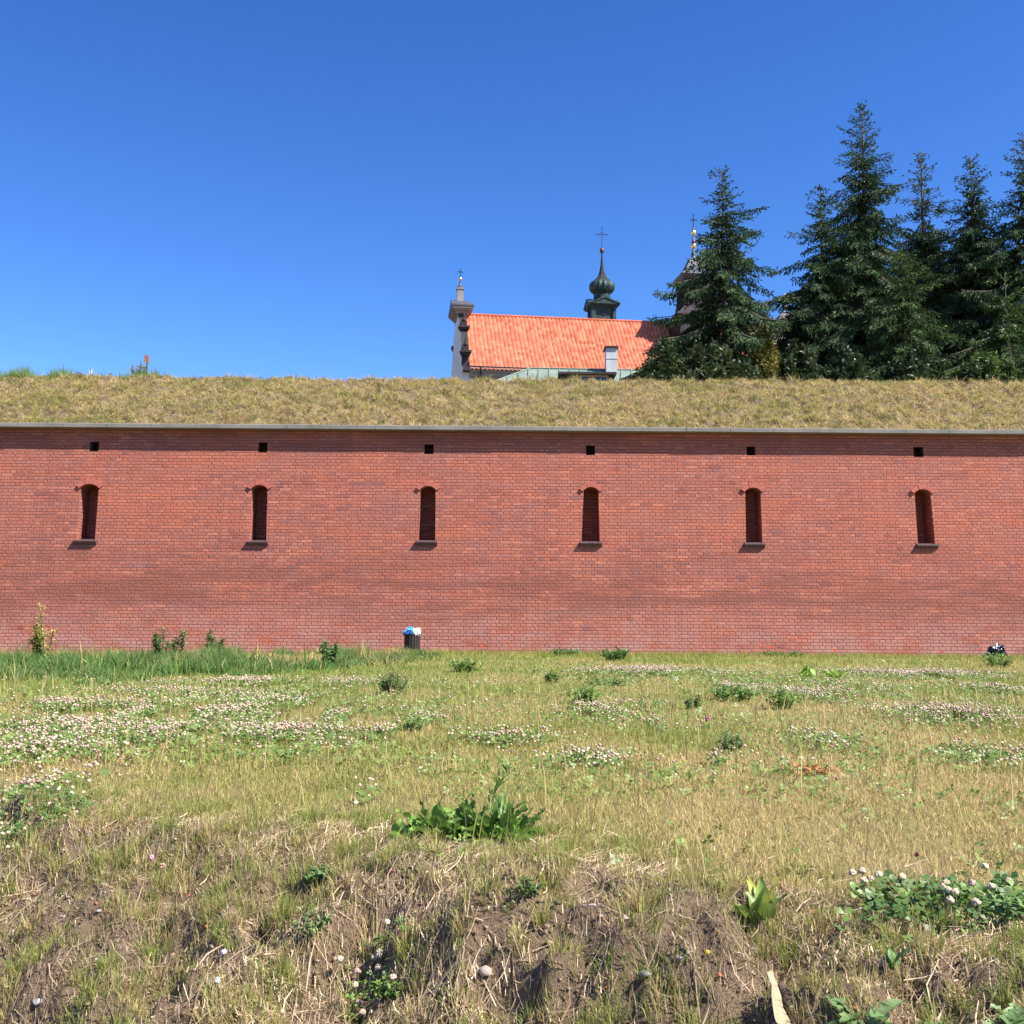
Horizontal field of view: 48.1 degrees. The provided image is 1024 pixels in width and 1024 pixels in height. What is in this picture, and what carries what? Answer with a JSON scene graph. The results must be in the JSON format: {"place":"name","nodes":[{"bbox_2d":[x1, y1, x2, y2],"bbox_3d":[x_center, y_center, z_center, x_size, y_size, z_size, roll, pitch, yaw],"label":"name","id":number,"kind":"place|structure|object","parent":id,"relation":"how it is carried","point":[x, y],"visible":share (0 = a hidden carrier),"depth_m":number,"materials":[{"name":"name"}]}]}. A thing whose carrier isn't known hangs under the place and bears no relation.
{"place":"outdoors","nodes":[
{"label":"outdoors","id":0,"kind":"place"},
{"bbox_2d":[0,655,1023,1023],"bbox_3d":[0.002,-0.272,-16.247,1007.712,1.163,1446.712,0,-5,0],"label":"ground","id":1,"kind":"structure","parent":0,"point":[564,971],"depth_m":3.33,"materials":[{"name":"beige plant"}]},
{"bbox_2d":[32,998,42,1005],"bbox_3d":[-1.396,1.442,3.375,0.029,0.023,0.032,-14,-13,13],"label":"stone","id":2,"kind":"object","parent":1,"relation":"on","point":[37,1001],"visible":1,"depth_m":3.37,"materials":[{"name":"white stone"}]},
{"bbox_2d":[26,602,57,658],"bbox_3d":[-7.362,1.931,17.953,0.539,1.029,0.344,-3,-7,34],"label":"sapling","id":3,"kind":"object","parent":1,"relation":"on","point":[39,638],"visible":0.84,"depth_m":17.94,"materials":[{"name":"green plant"}]},
{"bbox_2d":[0,778,117,860],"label":"clover plant","id":4,"kind":"object","parent":1,"relation":"on","point":[55,800],"visible":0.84,"depth_m":4.34,"materials":[{"name":"green plant"}]},
{"bbox_2d":[148,855,153,877],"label":"wildflower","id":5,"kind":"object","parent":1,"relation":"on","point":[151,858],"visible":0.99,"depth_m":3.96,"materials":[{"name":"pink plant"}]},
{"bbox_2d":[151,627,171,655],"bbox_3d":[-7.069,2.656,23.052,0.391,0.699,0.552,0,-5,0],"label":"sapling","id":6,"kind":"object","parent":1,"relation":"on","point":[156,643],"visible":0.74,"depth_m":22.95,"materials":[{"name":"green plant"}]},
{"bbox_2d":[165,628,187,652],"bbox_3d":[-6.868,2.713,23.578,0.504,0.675,0.458,0,-5,0],"label":"sapling","id":7,"kind":"object","parent":1,"relation":"on","point":[182,636],"visible":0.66,"depth_m":23.55,"materials":[{"name":"green plant"}]},
{"bbox_2d":[202,630,225,650],"bbox_3d":[-5.487,2.462,21.158,0.430,0.594,0.513,4,-7,-37],"label":"sapling","id":8,"kind":"object","parent":1,"relation":"on","point":[212,643],"visible":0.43,"depth_m":21.09,"materials":[{"name":"green plant"}]},
{"bbox_2d":[214,977,220,988],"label":"wildflower","id":9,"kind":"object","parent":1,"relation":"on","point":[217,979],"visible":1,"depth_m":3.15,"materials":[{"name":"white plant"}]},
{"bbox_2d":[221,949,226,960],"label":"wildflower","id":10,"kind":"object","parent":1,"relation":"on","point":[223,951],"visible":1,"depth_m":3.30,"materials":[{"name":"white plant"}]},
{"bbox_2d":[268,685,304,695],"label":"weed","id":11,"kind":"object","parent":1,"relation":"on","point":[285,690],"visible":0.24,"depth_m":10.87,"materials":[{"name":"green plant"}]},
{"bbox_2d":[291,906,335,942],"bbox_3d":[-0.584,1.212,3.372,0.106,0.106,0.118,-4,-7,37],"label":"weed","id":12,"kind":"object","parent":1,"relation":"on","point":[308,927],"visible":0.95,"depth_m":3.35,"materials":[{"name":"green plant"}]},
{"bbox_2d":[300,864,339,888],"bbox_3d":[-0.614,1.192,3.736,0.144,0.086,0.131,0,-5,0],"label":"weed","id":13,"kind":"object","parent":1,"relation":"on","point":[315,875],"visible":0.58,"depth_m":3.71,"materials":[{"name":"green plant"}]},
{"bbox_2d":[319,639,341,664],"bbox_3d":[-2.871,2.239,18.169,0.378,0.467,0.549,-3,-6,31],"label":"sapling","id":14,"kind":"object","parent":1,"relation":"on","point":[328,654],"visible":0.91,"depth_m":18.13,"materials":[{"name":"green plant"}]},
{"bbox_2d":[336,915,408,1022],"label":"clover plant","id":15,"kind":"object","parent":1,"relation":"on","point":[375,957],"visible":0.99,"depth_m":3.24,"materials":[{"name":"green plant"}]},
{"bbox_2d":[370,975,407,1003],"bbox_3d":[-0.329,1.308,3.150,0.110,0.075,0.100,-5,-7,43],"label":"weed","id":16,"kind":"object","parent":1,"relation":"on","point":[390,991],"visible":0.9,"depth_m":3.14,"materials":[{"name":"green plant"}]},
{"bbox_2d":[375,668,410,694],"bbox_3d":[-1.226,1.712,11.583,0.321,0.270,0.346,-3,-6,33],"label":"weed","id":17,"kind":"object","parent":1,"relation":"on","point":[385,681],"visible":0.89,"depth_m":11.57,"materials":[{"name":"green plant"}]},
{"bbox_2d":[404,634,420,651],"bbox_3d":[-2.178,2.881,25.038,0.362,0.444,0.362,0,-5,0],"label":"litter bin","id":18,"kind":"object","parent":1,"relation":"on","point":[412,641],"visible":0.77,"depth_m":24.90,"materials":[{"name":"metal"}]},
{"bbox_2d":[403,626,412,635],"bbox_3d":[-2.244,2.611,25.051,0.283,0.231,0.267,0,-5,0],"label":"plastic bag","id":19,"kind":"object","parent":18,"relation":"in","point":[409,630],"visible":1,"depth_m":24.96,"materials":[{"name":"blue plastic"}]},
{"bbox_2d":[413,628,420,635],"bbox_3d":[-2.094,2.632,24.991,0.223,0.232,0.242,0,-5,0],"label":"paper rubbish","id":20,"kind":"object","parent":18,"relation":"in","point":[416,631],"visible":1,"depth_m":24.93,"materials":[{"name":"white paper"}]},
{"bbox_2d":[399,718,427,731],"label":"weed","id":21,"kind":"object","parent":1,"relation":"on","point":[410,721],"visible":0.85,"depth_m":7.71,"materials":[{"name":"green plant"}]},
{"bbox_2d":[448,658,483,672],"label":"weed","id":22,"kind":"object","parent":1,"relation":"on","point":[465,665],"visible":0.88,"depth_m":16.34,"materials":[{"name":"green plant"}]},
{"bbox_2d":[389,757,554,845],"bbox_3d":[-0.123,0.983,3.902,0.581,0.303,0.350,0,-5,0],"label":"dock plant","id":23,"kind":"object","parent":1,"relation":"on","point":[495,820],"visible":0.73,"depth_m":3.86,"materials":[{"name":"green plant"}]},
{"bbox_2d":[478,965,491,975],"bbox_3d":[-0.065,1.198,2.994,0.035,0.029,0.048,-9,-9,39],"label":"stone","id":24,"kind":"object","parent":1,"relation":"on","point":[484,970],"visible":1,"depth_m":2.98,"materials":[{"name":"beige stone"}]},
{"bbox_2d":[0,423,1023,656],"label":"brick wall","id":25,"kind":"structure","parent":1,"relation":"on","point":[635,539],"depth_m":26.39,"materials":[{"name":"brick"}]},
{"bbox_2d":[0,649,1023,1023],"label":"lawn grass","id":26,"kind":"structure","parent":1,"relation":"on","point":[230,805],"depth_m":4.39,"materials":[{"name":"green plant"}]},
{"bbox_2d":[0,636,1023,685],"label":"tall grass","id":27,"kind":"structure","parent":1,"relation":"on","point":[108,663],"depth_m":16.64,"materials":[{"name":"green plant"}]},
{"bbox_2d":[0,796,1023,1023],"bbox_3d":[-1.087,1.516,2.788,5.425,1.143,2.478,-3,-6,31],"label":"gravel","id":28,"kind":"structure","parent":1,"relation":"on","point":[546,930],"depth_m":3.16,"materials":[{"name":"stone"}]},
{"bbox_2d":[0,653,1023,869],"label":"clover","id":29,"kind":"object","parent":1,"relation":"on","point":[235,717],"depth_m":7.67,"materials":[{"name":"plant"}]},
{"bbox_2d":[0,775,1023,1023],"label":"straw litter","id":30,"kind":"object","parent":1,"relation":"on","point":[434,905],"visible":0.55,"depth_m":3.30,"materials":[{"name":"beige plant"}]},
{"bbox_2d":[515,875,544,895],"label":"weed","id":31,"kind":"object","parent":1,"relation":"on","point":[527,883],"visible":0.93,"depth_m":3.14,"materials":[{"name":"green plant"}]},
{"bbox_2d":[543,670,562,682],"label":"weed","id":32,"kind":"object","parent":1,"relation":"on","point":[547,676],"visible":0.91,"depth_m":14.00,"materials":[{"name":"green plant"}]},
{"bbox_2d":[550,647,580,654],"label":"weed","id":33,"kind":"object","parent":1,"relation":"on","point":[559,651],"visible":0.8,"depth_m":24.50,"materials":[{"name":"green plant"}]},
{"bbox_2d":[566,684,603,702],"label":"weed","id":34,"kind":"object","parent":1,"relation":"on","point":[584,696],"visible":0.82,"depth_m":10.64,"materials":[{"name":"green plant"}]},
{"bbox_2d":[583,676,635,686],"bbox_3d":[1.150,1.964,13.244,0.538,0.142,0.591,4,-6,-31],"label":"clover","id":35,"kind":"object","parent":1,"relation":"on","point":[598,682],"visible":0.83,"depth_m":13.22,"materials":[{"name":"green plant"}]},
{"bbox_2d":[600,647,630,660],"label":"weed","id":36,"kind":"object","parent":1,"relation":"on","point":[619,654],"visible":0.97,"depth_m":21.53,"materials":[{"name":"green plant"}]},
{"bbox_2d":[622,914,629,920],"bbox_3d":[0.296,1.054,2.970,0.022,0.024,0.035,4,-9,-1],"label":"stone","id":37,"kind":"object","parent":1,"relation":"on","point":[625,917],"visible":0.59,"depth_m":2.96,"materials":[{"name":"beige stone"}]},
{"bbox_2d":[639,971,651,976],"bbox_3d":[0.325,1.128,2.804,0.025,0.016,0.042,5,-19,-34],"label":"stone","id":38,"kind":"object","parent":1,"relation":"on","point":[641,973],"visible":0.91,"depth_m":2.80,"materials":[{"name":"grey stone"}]},
{"bbox_2d":[679,695,703,708],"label":"weed","id":39,"kind":"object","parent":1,"relation":"on","point":[695,702],"visible":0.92,"depth_m":10.02,"materials":[{"name":"green plant"}]},
{"bbox_2d":[716,732,744,749],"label":"weed","id":40,"kind":"object","parent":1,"relation":"on","point":[730,741],"visible":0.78,"depth_m":6.87,"materials":[{"name":"green plant"}]},
{"bbox_2d":[708,684,760,700],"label":"weed","id":41,"kind":"object","parent":1,"relation":"on","point":[730,692],"visible":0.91,"depth_m":11.02,"materials":[{"name":"green plant"}]},
{"bbox_2d":[718,873,787,925],"bbox_3d":[0.656,1.038,3.070,0.189,0.138,0.214,4,-7,-35],"label":"dock plant","id":42,"kind":"object","parent":1,"relation":"on","point":[762,898],"visible":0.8,"depth_m":3.04,"materials":[{"name":"green plant"}]},
{"bbox_2d":[767,971,796,1023],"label":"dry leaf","id":43,"kind":"object","parent":1,"relation":"on","point":[780,992],"visible":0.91,"depth_m":2.60,"materials":[{"name":"beige plant"}]},
{"bbox_2d":[764,684,801,708],"bbox_3d":[2.347,1.606,9.946,0.290,0.238,0.286,0,-5,0],"label":"weed","id":44,"kind":"object","parent":1,"relation":"on","point":[782,699],"visible":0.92,"depth_m":9.95,"materials":[{"name":"green plant"}]},
{"bbox_2d":[763,650,803,656],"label":"weed","id":45,"kind":"object","parent":1,"relation":"on","point":[776,653],"visible":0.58,"depth_m":24.96,"materials":[{"name":"green plant"}]},
{"bbox_2d":[797,665,815,678],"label":"weed","id":46,"kind":"object","parent":1,"relation":"on","point":[808,670],"visible":0.6,"depth_m":15.38,"materials":[{"name":"green plant"}]},
{"bbox_2d":[793,761,840,774],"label":"dead leaves","id":47,"kind":"object","parent":1,"relation":"on","point":[812,766],"visible":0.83,"depth_m":5.57,"materials":[{"name":"orange plant"}]},
{"bbox_2d":[825,669,848,680],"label":"weed","id":48,"kind":"object","parent":1,"relation":"on","point":[833,673],"visible":0.67,"depth_m":14.92,"materials":[{"name":"green plant"}]},
{"bbox_2d":[823,995,905,1023],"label":"thistle","id":49,"kind":"object","parent":1,"relation":"on","point":[879,1014],"visible":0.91,"depth_m":2.48,"materials":[{"name":"green plant"}]},
{"bbox_2d":[883,948,910,967],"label":"dock plant","id":50,"kind":"object","parent":1,"relation":"on","point":[897,957],"visible":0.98,"depth_m":2.69,"materials":[{"name":"green plant"}]},
{"bbox_2d":[834,863,1023,941],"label":"clover plant","id":51,"kind":"object","parent":1,"relation":"on","point":[1013,900],"visible":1,"depth_m":2.96,"materials":[{"name":"green plant"}]},
{"bbox_2d":[984,644,1006,657],"bbox_3d":[10.594,3.081,25.170,0.492,0.390,0.337,2,-6,-18],"label":"rubbish sack","id":52,"kind":"object","parent":1,"relation":"on","point":[999,649],"visible":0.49,"depth_m":25.11,"materials":[{"name":"black plastic"}]},
{"bbox_2d":[979,652,1016,666],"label":"weed","id":53,"kind":"object","parent":1,"relation":"on","point":[994,661],"visible":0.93,"depth_m":20.05,"materials":[{"name":"green plant"}]},
{"bbox_2d":[981,1002,1023,1023],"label":"thistle","id":54,"kind":"object","parent":1,"relation":"on","point":[1010,1015],"visible":1,"depth_m":2.42,"materials":[{"name":"green plant"}]},
{"bbox_2d":[0,362,1023,429],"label":"rampart terrain","id":55,"kind":"structure","parent":0,"point":[758,402],"depth_m":28.68,"materials":[{"name":"brown plant"}]},
{"bbox_2d":[130,361,147,375],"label":"crest bush","id":56,"kind":"object","parent":55,"relation":"on","point":[140,366],"visible":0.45,"depth_m":30.98,"materials":[{"name":"green plant"}]},
{"bbox_2d":[144,355,148,371],"bbox_3d":[-9.873,-3.871,30.988,0.147,0.757,0.038,0,-5,0],"label":"marker post","id":57,"kind":"object","parent":55,"relation":"on","point":[146,359],"visible":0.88,"depth_m":31.00,"materials":[{"name":"metal"}]},
{"bbox_2d":[627,334,690,382],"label":"shrub","id":58,"kind":"object","parent":55,"relation":"on","point":[666,355],"visible":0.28,"depth_m":40.13,"materials":[{"name":"green plant"}]},
{"bbox_2d":[665,337,743,382],"bbox_3d":[6.658,-4.041,40.086,2.783,4.211,3.254,0,-5,0],"label":"shrub","id":59,"kind":"object","parent":55,"relation":"on","point":[720,365],"visible":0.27,"depth_m":39.71,"materials":[{"name":"green plant"}]},
{"bbox_2d":[618,164,792,381],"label":"spruce tree","id":60,"kind":"object","parent":55,"relation":"on","point":[727,318],"visible":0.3,"depth_m":43.31,"materials":[{"name":"green plant"}]},
{"bbox_2d":[729,355,763,381],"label":"shrub","id":61,"kind":"object","parent":55,"relation":"on","point":[749,371],"visible":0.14,"depth_m":39.26,"materials":[{"name":"green plant"}]},
{"bbox_2d":[747,317,783,381],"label":"shrub","id":62,"kind":"object","parent":55,"relation":"on","point":[766,357],"visible":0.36,"depth_m":40.37,"materials":[{"name":"green plant"}]},
{"bbox_2d":[776,338,827,382],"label":"shrub","id":63,"kind":"object","parent":55,"relation":"on","point":[802,364],"visible":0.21,"depth_m":40.27,"materials":[{"name":"green plant"}]},
{"bbox_2d":[751,184,883,376],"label":"spruce tree","id":64,"kind":"object","parent":55,"relation":"on","point":[808,317],"visible":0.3,"depth_m":45.42,"materials":[{"name":"green plant"}]},
{"bbox_2d":[820,344,882,383],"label":"shrub","id":65,"kind":"object","parent":55,"relation":"on","point":[850,367],"visible":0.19,"depth_m":40.23,"materials":[{"name":"green plant"}]},
{"bbox_2d":[782,100,978,368],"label":"spruce tree","id":66,"kind":"object","parent":55,"relation":"on","point":[873,264],"visible":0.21,"depth_m":46.47,"materials":[{"name":"green plant"}]},
{"bbox_2d":[860,247,960,381],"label":"spruce tree","id":67,"kind":"object","parent":55,"relation":"on","point":[897,319],"visible":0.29,"depth_m":42.48,"materials":[{"name":"green plant"}]},
{"bbox_2d":[880,344,942,381],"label":"shrub","id":68,"kind":"object","parent":55,"relation":"on","point":[914,366],"visible":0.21,"depth_m":40.28,"materials":[{"name":"green plant"}]},
{"bbox_2d":[887,153,985,354],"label":"spruce tree","id":69,"kind":"object","parent":55,"relation":"on","point":[925,252],"visible":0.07,"depth_m":48.87,"materials":[{"name":"green plant"}]},
{"bbox_2d":[916,152,1023,376],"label":"spruce tree","id":70,"kind":"object","parent":55,"relation":"on","point":[967,269],"visible":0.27,"depth_m":46.70,"materials":[{"name":"green plant"}]},
{"bbox_2d":[926,132,1023,360],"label":"spruce tree","id":71,"kind":"object","parent":55,"relation":"on","point":[1016,235],"visible":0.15,"depth_m":45.74,"materials":[{"name":"green plant"}]},
{"bbox_2d":[942,268,1023,382],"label":"spruce tree","id":72,"kind":"object","parent":55,"relation":"on","point":[1007,334],"visible":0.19,"depth_m":42.58,"materials":[{"name":"green plant"}]},
{"bbox_2d":[950,348,1019,384],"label":"shrub","id":73,"kind":"object","parent":55,"relation":"on","point":[983,365],"visible":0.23,"depth_m":40.04,"materials":[{"name":"green plant"}]},
{"bbox_2d":[0,0,1023,381],"label":"sky","id":74,"kind":"structure","parent":0,"point":[200,188],"materials":[{"name":"blue"}]},
{"bbox_2d":[495,346,637,381],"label":"copper roofed house","id":75,"kind":"structure","parent":0,"point":[609,371],"depth_m":61.38,"materials":[{"name":"green metal"}]},
{"bbox_2d":[448,214,792,381],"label":"church","id":76,"kind":"structure","parent":0,"point":[500,346],"depth_m":80.52,"materials":[{"name":"tile"}]}
]}

